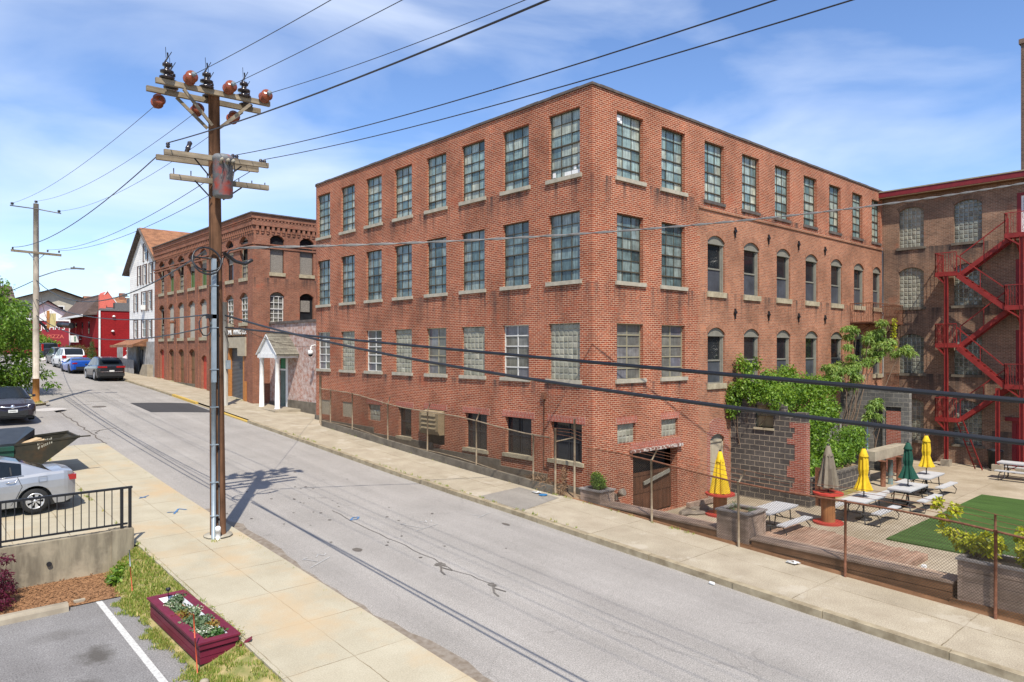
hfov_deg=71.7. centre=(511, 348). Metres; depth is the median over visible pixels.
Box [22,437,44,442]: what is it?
cardboard
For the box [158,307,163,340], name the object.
window
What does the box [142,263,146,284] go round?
window
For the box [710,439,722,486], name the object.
door
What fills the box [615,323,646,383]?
window
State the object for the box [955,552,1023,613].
planter
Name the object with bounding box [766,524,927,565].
wood deck
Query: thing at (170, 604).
flower cluster
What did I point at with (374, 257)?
window
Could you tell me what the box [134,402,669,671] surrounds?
ground
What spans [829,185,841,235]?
window
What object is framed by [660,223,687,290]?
window
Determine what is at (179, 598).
bedding plant
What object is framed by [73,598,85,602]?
concrete fragment
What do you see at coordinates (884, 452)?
concrete beam
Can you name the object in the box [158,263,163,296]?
window
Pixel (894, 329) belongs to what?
vine
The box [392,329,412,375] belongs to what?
window
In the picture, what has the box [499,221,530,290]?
window
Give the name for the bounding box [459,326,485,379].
window
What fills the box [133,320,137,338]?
window
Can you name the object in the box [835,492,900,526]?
picnic table
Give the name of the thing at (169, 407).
road patch
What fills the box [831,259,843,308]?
window
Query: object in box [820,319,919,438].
sumac tree
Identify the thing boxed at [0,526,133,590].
retaining wall
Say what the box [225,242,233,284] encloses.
window
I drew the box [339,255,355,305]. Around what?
window
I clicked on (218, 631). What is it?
bedding plant
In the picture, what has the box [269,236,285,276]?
window
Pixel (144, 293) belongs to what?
window
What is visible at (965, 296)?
window
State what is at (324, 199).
window
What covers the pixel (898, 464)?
steel post
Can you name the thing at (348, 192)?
window
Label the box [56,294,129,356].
red shop
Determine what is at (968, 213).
window
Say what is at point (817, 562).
timber bench
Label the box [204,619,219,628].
bedding plant
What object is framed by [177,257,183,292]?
window
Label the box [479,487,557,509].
pavement patch
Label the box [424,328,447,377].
window
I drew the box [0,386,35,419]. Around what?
dark sedan
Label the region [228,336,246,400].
shutter door
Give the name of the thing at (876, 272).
window
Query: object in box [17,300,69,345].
white cottage
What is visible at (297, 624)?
pavement
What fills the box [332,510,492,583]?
road crack
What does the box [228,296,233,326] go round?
window
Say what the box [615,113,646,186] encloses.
window
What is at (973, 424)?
window
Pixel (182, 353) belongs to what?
window
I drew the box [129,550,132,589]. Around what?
driveway stake
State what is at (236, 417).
kerb
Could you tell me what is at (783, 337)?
window
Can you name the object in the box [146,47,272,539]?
utility pole
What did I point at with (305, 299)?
window
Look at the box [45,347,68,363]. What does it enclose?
dark blue car
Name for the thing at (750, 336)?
window
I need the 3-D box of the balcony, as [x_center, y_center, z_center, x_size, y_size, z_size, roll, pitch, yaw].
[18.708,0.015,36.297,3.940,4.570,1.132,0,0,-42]
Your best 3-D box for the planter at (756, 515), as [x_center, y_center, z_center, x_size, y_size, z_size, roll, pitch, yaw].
[5.894,4.489,18.225,0.930,0.763,0.960,0,0,-42]
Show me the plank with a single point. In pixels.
(248, 639)
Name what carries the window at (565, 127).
in the factory
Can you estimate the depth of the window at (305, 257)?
44.91 m
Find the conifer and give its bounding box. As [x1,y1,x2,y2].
[87,340,97,358]
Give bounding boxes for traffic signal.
[39,311,55,331]
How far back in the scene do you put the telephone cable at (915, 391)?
7.11 m
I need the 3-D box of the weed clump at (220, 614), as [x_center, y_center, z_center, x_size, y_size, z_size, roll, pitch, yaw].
[-5.174,4.787,12.564,0.237,0.335,2.125,0,0,-42]
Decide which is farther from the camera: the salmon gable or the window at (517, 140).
the salmon gable
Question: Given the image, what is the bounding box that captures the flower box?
[147,589,240,664]
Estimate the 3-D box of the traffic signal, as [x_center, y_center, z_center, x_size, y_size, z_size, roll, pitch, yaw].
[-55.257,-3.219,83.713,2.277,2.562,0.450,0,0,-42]
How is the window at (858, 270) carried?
in the factory
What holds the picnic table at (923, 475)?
on the patio
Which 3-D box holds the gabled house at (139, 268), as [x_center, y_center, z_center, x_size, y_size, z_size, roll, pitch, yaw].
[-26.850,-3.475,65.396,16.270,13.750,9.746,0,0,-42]
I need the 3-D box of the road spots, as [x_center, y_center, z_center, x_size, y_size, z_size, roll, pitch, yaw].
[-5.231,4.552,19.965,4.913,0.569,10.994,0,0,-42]
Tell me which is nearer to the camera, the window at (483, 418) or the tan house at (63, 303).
the window at (483, 418)
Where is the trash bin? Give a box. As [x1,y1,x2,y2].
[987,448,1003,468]
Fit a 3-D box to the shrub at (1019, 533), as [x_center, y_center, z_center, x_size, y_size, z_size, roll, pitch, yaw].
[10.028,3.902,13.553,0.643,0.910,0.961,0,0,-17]
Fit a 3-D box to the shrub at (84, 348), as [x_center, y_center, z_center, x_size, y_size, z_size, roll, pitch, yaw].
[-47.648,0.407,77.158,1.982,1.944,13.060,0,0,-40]
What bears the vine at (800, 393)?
on the block wall at (847, 474)
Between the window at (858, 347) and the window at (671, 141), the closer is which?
the window at (671, 141)
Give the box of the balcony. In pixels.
[850,302,902,386]
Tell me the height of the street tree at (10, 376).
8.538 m
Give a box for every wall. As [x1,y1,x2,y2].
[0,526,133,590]
[321,420,553,493]
[731,392,814,507]
[810,457,869,497]
[817,387,911,472]
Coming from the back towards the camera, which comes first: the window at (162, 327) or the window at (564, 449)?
the window at (162, 327)
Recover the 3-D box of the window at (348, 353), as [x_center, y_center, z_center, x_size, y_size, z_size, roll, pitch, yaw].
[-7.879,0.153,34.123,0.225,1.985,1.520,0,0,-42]
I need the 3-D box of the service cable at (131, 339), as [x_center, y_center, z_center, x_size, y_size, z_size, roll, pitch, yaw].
[-16.362,-1.034,27.475,0.036,1.504,27.416,0,0,-41]
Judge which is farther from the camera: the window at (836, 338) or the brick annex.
the brick annex
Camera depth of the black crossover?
51.32 m
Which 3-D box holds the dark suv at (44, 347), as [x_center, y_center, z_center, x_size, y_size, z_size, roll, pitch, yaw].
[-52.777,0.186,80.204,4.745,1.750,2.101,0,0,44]
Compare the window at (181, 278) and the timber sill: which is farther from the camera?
the window at (181, 278)
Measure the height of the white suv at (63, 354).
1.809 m
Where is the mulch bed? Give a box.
[0,571,119,614]
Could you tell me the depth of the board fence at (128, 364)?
61.15 m
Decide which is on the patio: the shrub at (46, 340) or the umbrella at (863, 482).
the umbrella at (863, 482)
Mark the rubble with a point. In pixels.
(689, 505)
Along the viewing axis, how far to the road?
15.25 m
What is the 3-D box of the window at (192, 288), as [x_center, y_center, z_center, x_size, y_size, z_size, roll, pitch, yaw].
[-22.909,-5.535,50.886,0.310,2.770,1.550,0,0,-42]
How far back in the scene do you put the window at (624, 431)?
23.74 m
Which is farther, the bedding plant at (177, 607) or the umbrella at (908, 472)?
the umbrella at (908, 472)
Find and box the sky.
[0,0,1023,297]
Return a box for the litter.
[786,560,799,563]
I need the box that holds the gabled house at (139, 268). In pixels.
[110,227,188,376]
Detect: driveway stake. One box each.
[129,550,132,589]
[193,614,197,672]
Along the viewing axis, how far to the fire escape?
33.91 m
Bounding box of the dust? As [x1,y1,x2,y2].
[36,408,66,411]
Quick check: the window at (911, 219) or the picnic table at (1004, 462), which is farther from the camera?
the window at (911, 219)
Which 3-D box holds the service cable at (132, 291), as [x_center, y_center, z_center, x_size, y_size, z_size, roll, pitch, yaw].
[-16.365,-2.691,27.404,0.036,1.949,27.520,0,0,-41]
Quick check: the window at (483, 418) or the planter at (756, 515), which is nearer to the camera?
the planter at (756, 515)
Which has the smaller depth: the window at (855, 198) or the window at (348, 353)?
the window at (348, 353)
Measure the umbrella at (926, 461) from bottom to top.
2.365 m
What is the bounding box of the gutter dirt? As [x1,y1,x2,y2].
[205,508,492,681]
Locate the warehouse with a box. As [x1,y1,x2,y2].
[151,211,315,403]
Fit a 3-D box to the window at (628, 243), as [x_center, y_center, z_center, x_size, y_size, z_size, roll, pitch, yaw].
[3.934,-3.292,23.817,1.600,2.375,0.265,0,0,-42]
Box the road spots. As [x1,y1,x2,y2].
[226,471,444,557]
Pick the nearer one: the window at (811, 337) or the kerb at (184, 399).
the window at (811, 337)
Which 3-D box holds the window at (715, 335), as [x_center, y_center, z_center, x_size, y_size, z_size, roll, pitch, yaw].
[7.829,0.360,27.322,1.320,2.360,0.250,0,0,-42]
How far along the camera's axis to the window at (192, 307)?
51.10 m
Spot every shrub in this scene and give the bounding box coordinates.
[0,553,18,611]
[1,319,60,355]
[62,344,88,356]
[589,471,606,489]
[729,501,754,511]
[810,424,869,475]
[930,496,1009,560]
[1013,525,1023,568]
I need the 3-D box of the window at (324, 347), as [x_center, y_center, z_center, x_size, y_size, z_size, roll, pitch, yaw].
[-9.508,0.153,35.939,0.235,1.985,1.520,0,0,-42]
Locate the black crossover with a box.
[84,356,124,379]
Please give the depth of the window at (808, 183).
32.78 m
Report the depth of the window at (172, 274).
54.62 m
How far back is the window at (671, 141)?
25.62 m
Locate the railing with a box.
[0,486,132,547]
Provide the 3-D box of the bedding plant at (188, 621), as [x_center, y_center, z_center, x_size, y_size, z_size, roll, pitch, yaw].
[-5.558,4.753,12.222,0.399,0.253,0.420,0,0,-17]
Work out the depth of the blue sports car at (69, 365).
57.26 m
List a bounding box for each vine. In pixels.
[725,353,790,444]
[751,356,842,476]
[890,318,897,348]
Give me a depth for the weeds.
20.52 m
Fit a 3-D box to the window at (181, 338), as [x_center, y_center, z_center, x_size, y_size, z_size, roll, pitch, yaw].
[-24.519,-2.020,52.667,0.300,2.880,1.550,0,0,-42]
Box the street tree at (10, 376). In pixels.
[0,278,61,391]
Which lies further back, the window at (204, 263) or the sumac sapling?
the window at (204, 263)
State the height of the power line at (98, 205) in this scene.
1.047 m
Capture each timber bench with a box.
[599,501,716,536]
[750,534,956,600]
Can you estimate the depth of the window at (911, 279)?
37.16 m
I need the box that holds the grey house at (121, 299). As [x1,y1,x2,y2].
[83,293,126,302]
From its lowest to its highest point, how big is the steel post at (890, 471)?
1.070 m
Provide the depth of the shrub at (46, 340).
82.74 m
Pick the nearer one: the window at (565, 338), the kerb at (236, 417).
the window at (565, 338)
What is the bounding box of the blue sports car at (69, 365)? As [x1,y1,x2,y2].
[61,357,90,372]
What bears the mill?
on the ground at (667, 457)
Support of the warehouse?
on the ground at (667, 457)
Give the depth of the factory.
26.76 m
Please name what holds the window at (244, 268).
in the warehouse
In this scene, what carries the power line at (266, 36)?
attached to the utility pole at (219, 180)
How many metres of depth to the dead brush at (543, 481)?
22.85 m
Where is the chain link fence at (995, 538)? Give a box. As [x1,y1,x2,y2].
[319,373,1023,619]
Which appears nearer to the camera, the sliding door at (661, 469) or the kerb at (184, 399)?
the sliding door at (661, 469)
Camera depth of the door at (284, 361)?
41.86 m
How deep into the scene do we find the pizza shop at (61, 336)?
94.56 m
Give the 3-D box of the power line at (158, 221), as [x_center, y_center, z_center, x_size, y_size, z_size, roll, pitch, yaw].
[-15.555,-4.858,28.248,0.018,0.940,27.282,0,0,-42]
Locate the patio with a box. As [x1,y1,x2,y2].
[665,459,1023,574]
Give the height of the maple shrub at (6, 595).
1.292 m
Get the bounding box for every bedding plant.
[169,592,186,603]
[169,603,190,612]
[171,608,194,619]
[176,616,199,629]
[194,613,214,624]
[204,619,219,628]
[207,626,228,637]
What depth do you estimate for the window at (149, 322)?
59.09 m
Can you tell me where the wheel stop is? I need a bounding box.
[0,601,68,625]
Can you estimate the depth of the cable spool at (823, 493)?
23.20 m
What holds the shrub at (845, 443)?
on the block wall at (847, 474)
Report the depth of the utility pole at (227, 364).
40.20 m
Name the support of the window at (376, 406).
in the factory
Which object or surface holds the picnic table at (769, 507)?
on the patio
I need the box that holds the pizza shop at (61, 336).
[3,318,69,360]
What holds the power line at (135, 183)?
attached to the utility pole at (219, 180)
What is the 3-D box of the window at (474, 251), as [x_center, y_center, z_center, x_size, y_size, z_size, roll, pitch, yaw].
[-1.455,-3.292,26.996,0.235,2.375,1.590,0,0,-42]
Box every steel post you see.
[815,467,821,505]
[879,460,886,486]
[887,458,893,484]
[894,456,901,480]
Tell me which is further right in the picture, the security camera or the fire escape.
the fire escape
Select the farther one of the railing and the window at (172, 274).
the window at (172, 274)
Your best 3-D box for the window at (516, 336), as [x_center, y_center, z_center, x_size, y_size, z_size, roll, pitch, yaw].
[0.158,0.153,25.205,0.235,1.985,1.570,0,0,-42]
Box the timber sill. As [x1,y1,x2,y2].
[572,498,1023,625]
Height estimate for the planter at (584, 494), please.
0.503 m
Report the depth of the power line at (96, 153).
21.25 m
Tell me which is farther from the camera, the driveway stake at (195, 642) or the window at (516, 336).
the window at (516, 336)
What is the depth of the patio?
26.67 m
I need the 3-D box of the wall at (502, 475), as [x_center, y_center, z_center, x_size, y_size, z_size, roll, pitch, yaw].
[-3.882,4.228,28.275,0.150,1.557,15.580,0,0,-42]
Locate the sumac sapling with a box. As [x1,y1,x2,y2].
[861,398,885,447]
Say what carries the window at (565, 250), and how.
in the factory
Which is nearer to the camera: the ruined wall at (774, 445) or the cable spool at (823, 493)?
the cable spool at (823, 493)
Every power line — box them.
[14,107,152,202]
[19,157,155,246]
[40,115,191,200]
[55,183,203,249]
[62,172,248,250]
[64,137,207,210]
[168,0,549,142]
[195,0,330,73]
[234,0,401,83]
[237,0,776,154]
[264,0,852,159]
[271,0,524,92]
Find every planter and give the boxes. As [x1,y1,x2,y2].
[579,485,615,504]
[715,503,767,544]
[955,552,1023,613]
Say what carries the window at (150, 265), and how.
in the gabled house at (139, 268)
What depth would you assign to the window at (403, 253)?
30.70 m
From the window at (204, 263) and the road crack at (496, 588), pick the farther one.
the window at (204, 263)
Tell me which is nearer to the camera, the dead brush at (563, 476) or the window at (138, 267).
the dead brush at (563, 476)
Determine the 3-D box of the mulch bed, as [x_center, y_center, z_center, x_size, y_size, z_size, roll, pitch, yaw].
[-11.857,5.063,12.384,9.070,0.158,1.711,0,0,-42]
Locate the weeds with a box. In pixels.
[35,381,694,618]
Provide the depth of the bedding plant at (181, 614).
12.52 m
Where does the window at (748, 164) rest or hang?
in the factory
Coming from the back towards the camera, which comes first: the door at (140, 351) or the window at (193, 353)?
the door at (140, 351)
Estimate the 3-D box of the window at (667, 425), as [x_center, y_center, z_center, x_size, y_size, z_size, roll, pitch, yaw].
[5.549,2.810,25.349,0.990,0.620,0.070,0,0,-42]
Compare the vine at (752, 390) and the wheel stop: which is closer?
the wheel stop
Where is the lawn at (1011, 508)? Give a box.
[886,494,1023,555]
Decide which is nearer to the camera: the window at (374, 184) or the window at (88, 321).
the window at (374, 184)
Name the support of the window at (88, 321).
in the red shop at (97, 327)
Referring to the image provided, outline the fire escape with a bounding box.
[935,211,1023,474]
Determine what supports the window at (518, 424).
in the factory
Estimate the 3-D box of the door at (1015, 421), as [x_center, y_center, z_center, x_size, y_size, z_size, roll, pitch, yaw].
[24.292,4.510,33.324,0.260,2.480,1.800,0,0,-42]
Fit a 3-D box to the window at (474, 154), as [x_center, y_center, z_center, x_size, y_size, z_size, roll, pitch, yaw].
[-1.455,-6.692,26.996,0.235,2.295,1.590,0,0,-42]
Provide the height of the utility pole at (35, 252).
11.125 m
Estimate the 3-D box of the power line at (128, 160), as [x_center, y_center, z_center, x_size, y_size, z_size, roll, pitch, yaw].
[-16.623,-6.838,27.638,0.014,2.136,27.104,0,0,-41]
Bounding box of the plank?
[238,636,251,646]
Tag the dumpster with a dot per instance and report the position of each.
(52, 444)
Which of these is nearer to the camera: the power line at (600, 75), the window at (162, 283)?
the power line at (600, 75)
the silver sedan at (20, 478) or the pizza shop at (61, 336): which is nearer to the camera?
the silver sedan at (20, 478)
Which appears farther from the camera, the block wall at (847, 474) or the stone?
the block wall at (847, 474)
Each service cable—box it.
[36,250,205,301]
[36,299,205,319]
[36,315,208,339]
[225,320,314,346]
[237,182,1023,248]
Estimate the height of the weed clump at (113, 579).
0.520 m
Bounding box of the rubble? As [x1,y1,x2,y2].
[679,497,712,515]
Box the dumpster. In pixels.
[0,426,90,463]
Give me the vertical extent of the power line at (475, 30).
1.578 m
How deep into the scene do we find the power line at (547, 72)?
9.09 m
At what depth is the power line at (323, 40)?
13.44 m
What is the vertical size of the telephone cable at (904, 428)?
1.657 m
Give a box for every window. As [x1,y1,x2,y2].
[70,321,89,334]
[133,293,137,312]
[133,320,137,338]
[137,265,140,285]
[141,291,146,311]
[141,320,146,337]
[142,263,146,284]
[143,243,147,261]
[147,289,152,310]
[147,320,152,337]
[148,262,152,282]
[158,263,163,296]
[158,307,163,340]
[167,260,173,294]
[167,305,173,340]
[171,351,173,380]
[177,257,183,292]
[177,303,183,340]
[181,350,183,382]
[187,255,194,291]
[187,301,194,340]
[191,350,194,383]
[199,252,206,288]
[199,300,206,339]
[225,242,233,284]
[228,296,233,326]
[238,238,247,281]
[238,294,247,325]
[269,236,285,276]
[269,292,282,324]
[299,239,314,278]
[300,294,311,319]
[315,193,330,240]
[315,260,330,307]
[315,332,330,371]
[339,185,355,234]
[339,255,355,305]
[339,331,355,372]
[364,175,382,228]
[364,250,382,302]
[364,330,382,373]
[370,404,379,420]
[392,165,412,221]
[392,244,412,300]
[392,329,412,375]
[396,408,412,440]
[424,153,447,214]
[424,237,447,297]
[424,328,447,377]
[459,140,485,205]
[459,230,485,294]
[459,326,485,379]
[462,413,488,453]
[499,125,530,195]
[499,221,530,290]
[499,325,530,381]
[502,417,531,460]
[545,108,581,184]
[545,211,581,286]
[545,323,581,383]
[547,422,583,467]
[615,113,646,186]
[615,214,646,286]
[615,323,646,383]
[617,423,632,443]
[660,128,687,196]
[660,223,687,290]
[660,325,687,380]
[661,418,674,436]
[704,142,725,206]
[707,236,726,297]
[707,328,726,388]
[741,155,760,215]
[743,243,760,300]
[744,329,758,381]
[774,167,790,223]
[776,249,791,303]
[777,330,789,381]
[803,177,817,229]
[805,254,819,306]
[806,331,817,379]
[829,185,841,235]
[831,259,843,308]
[831,332,843,379]
[852,193,863,240]
[854,264,865,310]
[854,333,865,378]
[871,200,881,245]
[873,267,882,311]
[873,340,882,377]
[896,207,925,250]
[897,268,925,309]
[897,334,925,375]
[912,398,923,442]
[951,199,982,245]
[951,263,983,307]
[951,333,983,377]
[951,401,983,448]
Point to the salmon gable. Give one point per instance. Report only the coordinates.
(109, 303)
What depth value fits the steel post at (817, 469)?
25.95 m
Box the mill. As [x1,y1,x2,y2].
[878,38,1023,469]
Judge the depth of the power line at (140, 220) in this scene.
23.39 m
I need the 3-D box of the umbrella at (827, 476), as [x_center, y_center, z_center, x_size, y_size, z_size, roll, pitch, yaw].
[10.438,3.933,23.365,0.700,1.615,0.725,0,0,-19]
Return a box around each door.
[139,350,142,372]
[162,350,163,378]
[204,356,206,388]
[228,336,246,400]
[280,358,287,406]
[633,467,670,508]
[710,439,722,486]
[1005,417,1018,469]
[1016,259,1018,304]
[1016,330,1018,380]
[1017,192,1023,231]
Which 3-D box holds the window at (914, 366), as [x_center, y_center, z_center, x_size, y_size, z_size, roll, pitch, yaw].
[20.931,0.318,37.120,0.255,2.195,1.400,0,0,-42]
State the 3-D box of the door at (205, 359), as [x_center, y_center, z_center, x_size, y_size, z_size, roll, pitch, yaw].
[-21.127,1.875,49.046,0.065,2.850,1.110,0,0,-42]
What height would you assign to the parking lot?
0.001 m
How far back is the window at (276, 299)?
43.68 m
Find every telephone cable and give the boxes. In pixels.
[225,315,1023,445]
[225,327,1023,403]
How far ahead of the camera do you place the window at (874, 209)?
37.83 m
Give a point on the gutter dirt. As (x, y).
(457, 662)
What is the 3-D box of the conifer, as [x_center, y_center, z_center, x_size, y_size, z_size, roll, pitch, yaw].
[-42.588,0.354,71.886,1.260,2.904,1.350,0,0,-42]
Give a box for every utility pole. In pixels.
[10,200,84,401]
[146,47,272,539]
[223,302,230,405]
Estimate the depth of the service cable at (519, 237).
20.17 m
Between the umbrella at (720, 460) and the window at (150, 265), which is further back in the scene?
the window at (150, 265)
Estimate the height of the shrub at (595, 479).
0.689 m
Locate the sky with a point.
(884, 95)
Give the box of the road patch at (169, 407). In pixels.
[131,403,209,411]
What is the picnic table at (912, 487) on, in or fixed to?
on the patio
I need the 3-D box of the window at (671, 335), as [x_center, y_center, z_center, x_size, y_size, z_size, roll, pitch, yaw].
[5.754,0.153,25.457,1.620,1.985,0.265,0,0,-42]
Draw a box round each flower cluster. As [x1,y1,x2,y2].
[163,599,178,608]
[185,604,202,617]
[189,623,216,637]
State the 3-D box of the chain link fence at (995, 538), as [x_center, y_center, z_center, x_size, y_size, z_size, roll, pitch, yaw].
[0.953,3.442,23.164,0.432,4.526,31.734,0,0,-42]
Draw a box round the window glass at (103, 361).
[90,357,121,364]
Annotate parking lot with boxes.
[0,596,193,681]
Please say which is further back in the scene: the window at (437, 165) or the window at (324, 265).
the window at (324, 265)
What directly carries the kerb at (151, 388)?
on the road
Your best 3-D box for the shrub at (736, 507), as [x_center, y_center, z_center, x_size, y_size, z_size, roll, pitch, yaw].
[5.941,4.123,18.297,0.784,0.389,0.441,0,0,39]
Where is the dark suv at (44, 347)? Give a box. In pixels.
[32,343,59,357]
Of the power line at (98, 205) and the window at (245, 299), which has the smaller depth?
the power line at (98, 205)
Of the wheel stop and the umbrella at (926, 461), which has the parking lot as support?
the wheel stop
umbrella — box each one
[710,449,729,493]
[817,444,839,491]
[854,447,872,520]
[898,441,918,507]
[918,434,934,494]
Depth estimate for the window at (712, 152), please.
27.41 m
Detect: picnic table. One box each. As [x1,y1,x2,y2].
[758,501,812,534]
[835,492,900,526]
[875,482,942,513]
[895,471,957,498]
[994,460,1023,479]
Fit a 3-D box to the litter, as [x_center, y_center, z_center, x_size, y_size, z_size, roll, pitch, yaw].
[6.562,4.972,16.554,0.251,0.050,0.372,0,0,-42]
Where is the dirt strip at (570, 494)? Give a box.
[556,489,579,498]
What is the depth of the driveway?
31.37 m
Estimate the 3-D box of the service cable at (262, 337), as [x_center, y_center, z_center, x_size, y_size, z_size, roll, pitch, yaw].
[-8.741,-0.394,27.836,0.016,0.625,21.340,0,0,-9]
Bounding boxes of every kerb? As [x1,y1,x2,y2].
[115,378,171,395]
[172,394,197,403]
[224,412,246,421]
[247,420,1023,681]
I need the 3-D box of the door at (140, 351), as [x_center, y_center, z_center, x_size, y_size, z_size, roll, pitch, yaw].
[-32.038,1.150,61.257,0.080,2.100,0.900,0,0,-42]
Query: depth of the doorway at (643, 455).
25.33 m
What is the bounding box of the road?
[0,354,1012,681]
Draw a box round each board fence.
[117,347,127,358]
[120,357,133,373]
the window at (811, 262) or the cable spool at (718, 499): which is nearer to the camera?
the cable spool at (718, 499)
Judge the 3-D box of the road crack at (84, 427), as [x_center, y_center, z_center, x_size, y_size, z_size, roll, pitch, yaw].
[-19.657,3.442,32.983,1.252,0.693,11.382,0,0,-42]
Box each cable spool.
[705,490,734,517]
[813,489,843,526]
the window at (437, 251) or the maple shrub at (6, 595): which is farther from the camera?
the window at (437, 251)
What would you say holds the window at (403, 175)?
in the factory
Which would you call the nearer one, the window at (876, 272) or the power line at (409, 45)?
the power line at (409, 45)
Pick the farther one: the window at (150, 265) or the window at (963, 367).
the window at (150, 265)
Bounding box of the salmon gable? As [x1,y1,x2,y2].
[99,291,116,308]
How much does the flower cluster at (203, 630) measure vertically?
0.248 m
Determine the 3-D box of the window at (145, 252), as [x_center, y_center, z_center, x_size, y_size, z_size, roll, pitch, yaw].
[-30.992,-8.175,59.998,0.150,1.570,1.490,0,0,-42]
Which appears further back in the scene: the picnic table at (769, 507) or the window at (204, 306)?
the window at (204, 306)
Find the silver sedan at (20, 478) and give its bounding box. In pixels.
[0,455,75,512]
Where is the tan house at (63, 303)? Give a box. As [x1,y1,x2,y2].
[4,288,82,310]
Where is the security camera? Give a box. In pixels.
[308,345,315,356]
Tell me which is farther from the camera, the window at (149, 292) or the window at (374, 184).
the window at (149, 292)
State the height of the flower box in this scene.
0.360 m
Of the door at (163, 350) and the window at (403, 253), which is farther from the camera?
the door at (163, 350)
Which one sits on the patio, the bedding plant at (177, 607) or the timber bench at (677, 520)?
the timber bench at (677, 520)
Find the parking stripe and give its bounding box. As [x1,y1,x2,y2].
[96,601,167,681]
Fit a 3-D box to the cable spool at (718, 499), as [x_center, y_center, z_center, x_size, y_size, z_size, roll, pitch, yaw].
[7.205,5.368,24.532,1.000,0.764,0.995,0,0,-42]
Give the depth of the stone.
10.79 m
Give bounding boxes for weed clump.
[104,561,129,585]
[200,597,244,637]
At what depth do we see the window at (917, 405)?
36.95 m
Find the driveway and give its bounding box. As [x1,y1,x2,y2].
[0,405,100,445]
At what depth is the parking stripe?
12.32 m
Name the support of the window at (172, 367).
in the warehouse
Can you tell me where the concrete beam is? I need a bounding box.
[866,443,904,461]
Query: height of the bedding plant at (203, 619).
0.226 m
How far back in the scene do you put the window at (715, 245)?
27.46 m
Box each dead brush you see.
[526,469,563,493]
[557,467,568,495]
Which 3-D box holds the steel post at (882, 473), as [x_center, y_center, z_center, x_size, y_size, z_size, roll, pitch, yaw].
[15.424,5.215,29.632,0.300,1.070,0.420,0,0,-42]
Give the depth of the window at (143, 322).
60.37 m
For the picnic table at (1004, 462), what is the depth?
31.11 m
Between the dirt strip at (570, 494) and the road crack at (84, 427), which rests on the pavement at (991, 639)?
the dirt strip at (570, 494)
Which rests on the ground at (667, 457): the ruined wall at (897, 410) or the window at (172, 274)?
the ruined wall at (897, 410)
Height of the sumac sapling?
2.555 m
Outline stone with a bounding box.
[200,678,209,681]
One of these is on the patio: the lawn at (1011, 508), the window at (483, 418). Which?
the lawn at (1011, 508)
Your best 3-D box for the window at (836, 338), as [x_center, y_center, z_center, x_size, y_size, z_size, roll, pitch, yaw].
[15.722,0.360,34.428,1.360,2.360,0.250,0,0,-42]
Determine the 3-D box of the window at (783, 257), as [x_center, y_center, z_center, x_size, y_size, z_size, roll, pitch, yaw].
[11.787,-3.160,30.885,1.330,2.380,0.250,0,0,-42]
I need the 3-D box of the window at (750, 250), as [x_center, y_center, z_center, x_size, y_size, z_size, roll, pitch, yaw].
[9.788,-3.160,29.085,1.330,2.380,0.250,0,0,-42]
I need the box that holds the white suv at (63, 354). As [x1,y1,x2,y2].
[52,348,86,367]
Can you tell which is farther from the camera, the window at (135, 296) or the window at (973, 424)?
the window at (135, 296)
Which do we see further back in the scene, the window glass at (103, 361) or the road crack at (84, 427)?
the window glass at (103, 361)
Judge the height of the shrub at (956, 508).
1.230 m
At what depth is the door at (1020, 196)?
33.56 m
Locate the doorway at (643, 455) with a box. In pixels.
[633,449,664,472]
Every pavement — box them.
[2,443,476,681]
[123,371,1023,671]
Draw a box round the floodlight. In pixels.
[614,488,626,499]
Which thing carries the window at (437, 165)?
in the factory
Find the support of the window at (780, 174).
in the factory
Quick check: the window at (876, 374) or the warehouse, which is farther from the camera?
the warehouse
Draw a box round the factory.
[315,81,883,510]
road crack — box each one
[57,410,109,442]
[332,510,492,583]
[492,584,505,595]
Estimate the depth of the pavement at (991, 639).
16.82 m
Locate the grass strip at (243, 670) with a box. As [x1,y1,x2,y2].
[108,546,281,681]
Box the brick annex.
[256,319,315,413]
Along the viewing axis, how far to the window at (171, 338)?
54.53 m
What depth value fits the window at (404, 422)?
30.66 m
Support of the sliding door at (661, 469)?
in the factory
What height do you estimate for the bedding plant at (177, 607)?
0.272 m

